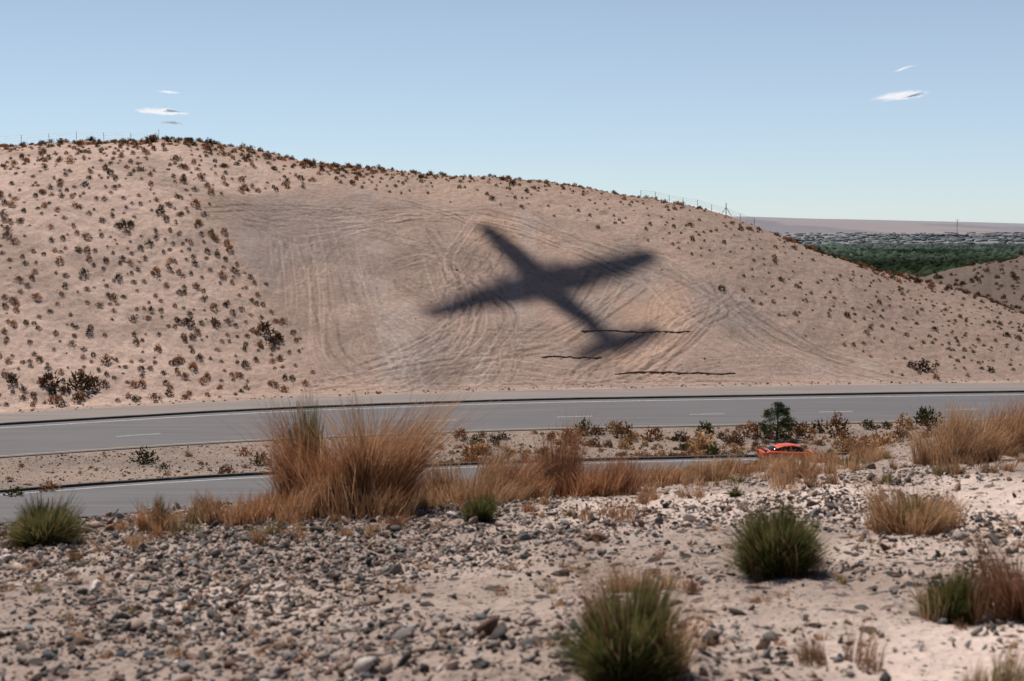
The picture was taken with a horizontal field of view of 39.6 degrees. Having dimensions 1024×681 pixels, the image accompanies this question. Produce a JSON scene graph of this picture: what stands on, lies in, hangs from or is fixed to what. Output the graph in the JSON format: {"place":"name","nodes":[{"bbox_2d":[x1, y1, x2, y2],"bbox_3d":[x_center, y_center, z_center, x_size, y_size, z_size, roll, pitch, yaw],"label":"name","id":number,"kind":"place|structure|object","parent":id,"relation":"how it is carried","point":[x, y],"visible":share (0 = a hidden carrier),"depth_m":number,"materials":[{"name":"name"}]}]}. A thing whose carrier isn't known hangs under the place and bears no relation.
{"place":"outdoors","nodes":[
{"label":"outdoors","id":0,"kind":"place"},
{"bbox_2d":[138,108,185,114],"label":"cloud","id":1,"kind":"structure","parent":0,"point":[163,111],"depth_m":4981.81,"materials":[{"name":"white"}]},
{"bbox_2d":[162,122,181,124],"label":"cloud","id":2,"kind":"structure","parent":0,"point":[171,123],"depth_m":5000.38,"materials":[{"name":"white"}]},
{"bbox_2d":[0,452,849,525],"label":"side road","id":3,"kind":"structure","parent":0,"point":[99,498],"depth_m":92.47,"materials":[{"name":"grey asphalt"}]},
{"bbox_2d":[757,443,819,461],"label":"sports car","id":4,"kind":"object","parent":3,"relation":"on","point":[775,448],"visible":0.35,"depth_m":101.89,"materials":[{"name":"orange paint"}]},
{"bbox_2d":[0,139,1023,680],"bbox_3d":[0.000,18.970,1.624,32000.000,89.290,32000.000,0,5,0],"label":"desert ground","id":5,"kind":"structure","parent":0,"point":[364,287],"depth_m":155.70,"materials":[{"name":"beige sand"}]},
{"bbox_2d":[0,488,101,548],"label":"rabbitbrush","id":6,"kind":"object","parent":5,"relation":"on","point":[45,526],"visible":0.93,"depth_m":10.20,"materials":[{"name":"green plant"}]},
{"bbox_2d":[65,548,83,562],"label":"dry twig bush","id":7,"kind":"object","parent":5,"relation":"on","point":[75,557],"visible":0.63,"depth_m":9.30,"materials":[{"name":"brown plant"}]},
{"bbox_2d":[1,130,158,142],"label":"wire fence","id":8,"kind":"object","parent":5,"relation":"on","point":[71,134],"visible":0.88,"depth_m":203.24,"materials":[{"name":"metal"}]},
{"bbox_2d":[117,491,183,532],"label":"dry grass bush","id":9,"kind":"object","parent":5,"relation":"on","point":[158,514],"visible":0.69,"depth_m":10.86,"materials":[{"name":"brown plant"}]},
{"bbox_2d":[184,510,201,523],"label":"rabbitbrush","id":10,"kind":"object","parent":5,"relation":"on","point":[191,517],"visible":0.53,"depth_m":11.16,"materials":[{"name":"plant"}]},
{"bbox_2d":[176,487,229,523],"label":"dry grass bush","id":11,"kind":"object","parent":5,"relation":"on","point":[205,504],"visible":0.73,"depth_m":11.22,"materials":[{"name":"brown plant"}]},
{"bbox_2d":[220,474,327,525],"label":"dry grass bush","id":12,"kind":"object","parent":5,"relation":"on","point":[251,514],"visible":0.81,"depth_m":11.12,"materials":[{"name":"brown plant"}]},
{"bbox_2d":[269,386,331,475],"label":"rabbitbrush","id":13,"kind":"object","parent":5,"relation":"on","point":[312,419],"visible":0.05,"depth_m":12.51,"materials":[{"name":"brown plant"}]},
{"bbox_2d":[210,370,503,519],"bbox_3d":[-1.193,0.833,12.060,2.740,1.272,1.881,0,5,0],"label":"dry grass bush","id":14,"kind":"object","parent":5,"relation":"on","point":[364,469],"visible":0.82,"depth_m":11.77,"materials":[{"name":"brown plant"}]},
{"bbox_2d":[375,511,415,527],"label":"dry twig bush","id":15,"kind":"object","parent":5,"relation":"on","point":[395,519],"visible":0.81,"depth_m":10.85,"materials":[{"name":"brown plant"}]},
{"bbox_2d":[453,490,500,521],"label":"rabbitbrush","id":16,"kind":"object","parent":5,"relation":"on","point":[484,510],"visible":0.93,"depth_m":11.27,"materials":[{"name":"green plant"}]},
{"bbox_2d":[411,444,545,508],"bbox_3d":[-0.354,1.221,12.722,1.583,0.581,1.052,-2,5,-21],"label":"dry grass bush","id":17,"kind":"object","parent":5,"relation":"on","point":[450,489],"visible":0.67,"depth_m":12.63,"materials":[{"name":"brown plant"}]},
{"bbox_2d":[0,422,976,488],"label":"roadside rubble","id":18,"kind":"object","parent":5,"relation":"on","point":[256,469],"visible":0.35,"depth_m":107.81,"materials":[{"name":"stone"}]},
{"bbox_2d":[0,134,1023,406],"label":"hillside shrubs","id":19,"kind":"object","parent":5,"relation":"on","point":[90,378],"visible":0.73,"depth_m":172.29,"materials":[{"name":"brown plant"}]},
{"bbox_2d":[2,379,1021,496],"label":"roadside shrubs","id":20,"kind":"object","parent":5,"relation":"on","point":[697,444],"visible":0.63,"depth_m":114.28,"materials":[{"name":"brown plant"}]},
{"bbox_2d":[0,383,1023,456],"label":"highway","id":21,"kind":"structure","parent":5,"relation":"on","point":[64,431],"depth_m":129.88,"materials":[{"name":"grey asphalt"}]},
{"bbox_2d":[2,417,1023,658],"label":"grass tufts","id":22,"kind":"object","parent":5,"relation":"on","point":[776,470],"visible":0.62,"depth_m":11.23,"materials":[{"name":"brown plant"}]},
{"bbox_2d":[471,442,558,500],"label":"dry grass bush","id":23,"kind":"object","parent":5,"relation":"on","point":[536,492],"visible":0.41,"depth_m":12.90,"materials":[{"name":"brown plant"}]},
{"bbox_2d":[480,415,614,496],"bbox_3d":[0.287,1.105,13.497,1.470,0.842,0.998,1,5,15],"label":"dry grass bush","id":24,"kind":"object","parent":5,"relation":"on","point":[564,458],"visible":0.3,"depth_m":13.41,"materials":[{"name":"plant"}]},
{"bbox_2d":[542,355,601,358],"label":"straw wattle","id":25,"kind":"object","parent":5,"relation":"on","point":[571,356],"visible":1,"depth_m":155.48,"materials":[{"name":"brown wicker"}]},
{"bbox_2d":[529,409,635,487],"bbox_3d":[0.568,1.065,13.469,0.879,0.846,0.908,4,6,38],"label":"dry twig bush","id":26,"kind":"object","parent":5,"relation":"on","point":[546,459],"visible":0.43,"depth_m":13.49,"materials":[{"name":"brown plant"}]},
{"bbox_2d":[545,450,651,497],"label":"dry grass bush","id":27,"kind":"object","parent":5,"relation":"on","point":[622,483],"visible":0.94,"depth_m":13.04,"materials":[{"name":"brown plant"}]},
{"bbox_2d":[504,529,741,680],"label":"rabbitbrush","id":28,"kind":"object","parent":5,"relation":"on","point":[631,640],"visible":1,"depth_m":5.43,"materials":[{"name":"green plant"}]},
{"bbox_2d":[581,330,690,332],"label":"straw wattle","id":29,"kind":"object","parent":5,"relation":"on","point":[636,331],"visible":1,"depth_m":161.68,"materials":[{"name":"brown wicker"}]},
{"bbox_2d":[595,557,686,592],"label":"dry grass bush","id":30,"kind":"object","parent":5,"relation":"on","point":[630,580],"visible":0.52,"depth_m":7.82,"materials":[{"name":"brown plant"}]},
{"bbox_2d":[599,455,698,487],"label":"dry grass bush","id":31,"kind":"object","parent":5,"relation":"on","point":[648,480],"visible":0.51,"depth_m":14.65,"materials":[{"name":"brown plant"}]},
{"bbox_2d":[615,371,734,374],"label":"straw wattle","id":32,"kind":"object","parent":5,"relation":"on","point":[674,372],"visible":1,"depth_m":153.73,"materials":[{"name":"brown wicker"}]},
{"bbox_2d":[679,576,703,593],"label":"dry twig bush","id":33,"kind":"object","parent":5,"relation":"on","point":[694,587],"visible":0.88,"depth_m":7.78,"materials":[{"name":"brown plant"}]},
{"bbox_2d":[651,456,738,484],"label":"dry grass bush","id":34,"kind":"object","parent":5,"relation":"on","point":[710,469],"visible":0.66,"depth_m":14.69,"materials":[{"name":"brown plant"}]},
{"bbox_2d":[641,190,754,225],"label":"wire fence","id":35,"kind":"object","parent":5,"relation":"on","point":[708,207],"visible":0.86,"depth_m":202.82,"materials":[{"name":"metal"}]},
{"bbox_2d":[726,485,742,496],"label":"rabbitbrush","id":36,"kind":"object","parent":5,"relation":"on","point":[736,493],"visible":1,"depth_m":12.20,"materials":[{"name":"green plant"}]},
{"bbox_2d":[710,453,765,473],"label":"dry grass bush","id":37,"kind":"object","parent":5,"relation":"on","point":[730,463],"visible":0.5,"depth_m":15.11,"materials":[{"name":"brown plant"}]},
{"bbox_2d":[757,401,796,439],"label":"juniper tree","id":38,"kind":"object","parent":5,"relation":"on","point":[784,421],"visible":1,"depth_m":116.30,"materials":[{"name":"green plant"}]},
{"bbox_2d":[713,486,845,581],"bbox_3d":[1.530,1.134,8.242,0.741,0.512,0.671,4,6,36],"label":"rabbitbrush","id":39,"kind":"object","parent":5,"relation":"on","point":[777,545],"visible":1,"depth_m":8.14,"materials":[{"name":"green plant"}]},
{"bbox_2d":[781,454,822,478],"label":"dry grass bush","id":40,"kind":"object","parent":5,"relation":"on","point":[810,470],"visible":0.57,"depth_m":13.70,"materials":[{"name":"brown plant"}]},
{"bbox_2d":[800,445,860,462],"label":"dry grass bush","id":41,"kind":"object","parent":5,"relation":"on","point":[819,458],"visible":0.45,"depth_m":15.59,"materials":[{"name":"brown plant"}]},
{"bbox_2d":[787,609,893,674],"bbox_3d":[1.319,1.240,5.804,0.419,0.209,0.366,0,5,0],"label":"dry grass bush","id":42,"kind":"object","parent":5,"relation":"on","point":[807,653],"visible":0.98,"depth_m":5.78,"materials":[{"name":"brown plant"}]},
{"bbox_2d":[845,438,893,458],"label":"dry grass bush","id":43,"kind":"object","parent":5,"relation":"on","point":[863,448],"visible":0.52,"depth_m":15.78,"materials":[{"name":"brown plant"}]},
{"bbox_2d":[882,473,900,482],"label":"rabbitbrush","id":44,"kind":"object","parent":5,"relation":"on","point":[888,478],"visible":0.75,"depth_m":12.61,"materials":[{"name":"plant"}]},
{"bbox_2d":[771,232,1023,244],"bbox_3d":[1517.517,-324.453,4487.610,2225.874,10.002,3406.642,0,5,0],"label":"distant town","id":45,"kind":"object","parent":5,"relation":"on","point":[817,240],"visible":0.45,"depth_m":4326.24},
{"bbox_2d":[786,232,1023,244],"bbox_3d":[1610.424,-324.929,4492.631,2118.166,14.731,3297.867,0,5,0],"label":"town trees","id":46,"kind":"object","parent":5,"relation":"on","point":[1003,239],"visible":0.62,"depth_m":4199.25,"materials":[{"name":"green plant"}]},
{"bbox_2d":[799,242,1023,276],"bbox_3d":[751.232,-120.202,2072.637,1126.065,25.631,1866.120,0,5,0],"label":"riverside trees","id":47,"kind":"object","parent":5,"relation":"on","point":[925,259],"visible":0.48,"depth_m":2059.46,"materials":[{"name":"green plant"}]},
{"bbox_2d":[852,474,985,535],"bbox_3d":[2.778,1.125,9.750,0.950,0.457,0.783,0,5,0],"label":"dry grass bush","id":48,"kind":"object","parent":5,"relation":"on","point":[919,518],"visible":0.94,"depth_m":9.71,"materials":[{"name":"brown plant"}]},
{"bbox_2d":[891,556,988,624],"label":"rabbitbrush","id":49,"kind":"object","parent":5,"relation":"on","point":[941,601],"visible":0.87,"depth_m":6.81,"materials":[{"name":"green plant"}]},
{"bbox_2d":[886,396,1021,465],"bbox_3d":[4.504,0.920,14.224,1.091,0.756,1.318,-4,6,-38],"label":"dry grass bush","id":50,"kind":"object","parent":5,"relation":"on","point":[960,439],"visible":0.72,"depth_m":14.10,"materials":[{"name":"beige plant"}]},
{"bbox_2d":[942,523,1023,625],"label":"dry twig bush","id":51,"kind":"object","parent":5,"relation":"on","point":[1004,600],"visible":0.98,"depth_m":6.72,"materials":[{"name":"brown plant"}]},
{"bbox_2d":[952,636,1023,680],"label":"dry grass bush","id":52,"kind":"object","parent":5,"relation":"on","point":[1014,675],"visible":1,"depth_m":5.12,"materials":[{"name":"brown plant"}]},
{"bbox_2d":[973,392,1023,455],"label":"dry grass bush","id":53,"kind":"object","parent":5,"relation":"on","point":[1015,424],"visible":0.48,"depth_m":14.55,"materials":[{"name":"beige plant"}]},
{"bbox_2d":[0,425,1023,680],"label":"gravel","id":54,"kind":"structure","parent":0,"point":[492,629],"depth_m":8.28,"materials":[{"name":"grey gravel"}]},
{"bbox_2d":[0,0,1023,223],"label":"sky","id":55,"kind":"structure","parent":0,"point":[759,108],"materials":[{"name":"blue"}]},
{"bbox_2d":[878,91,925,99],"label":"cloud","id":56,"kind":"structure","parent":0,"point":[902,95],"depth_m":4997.18,"materials":[{"name":"white"}]}
]}

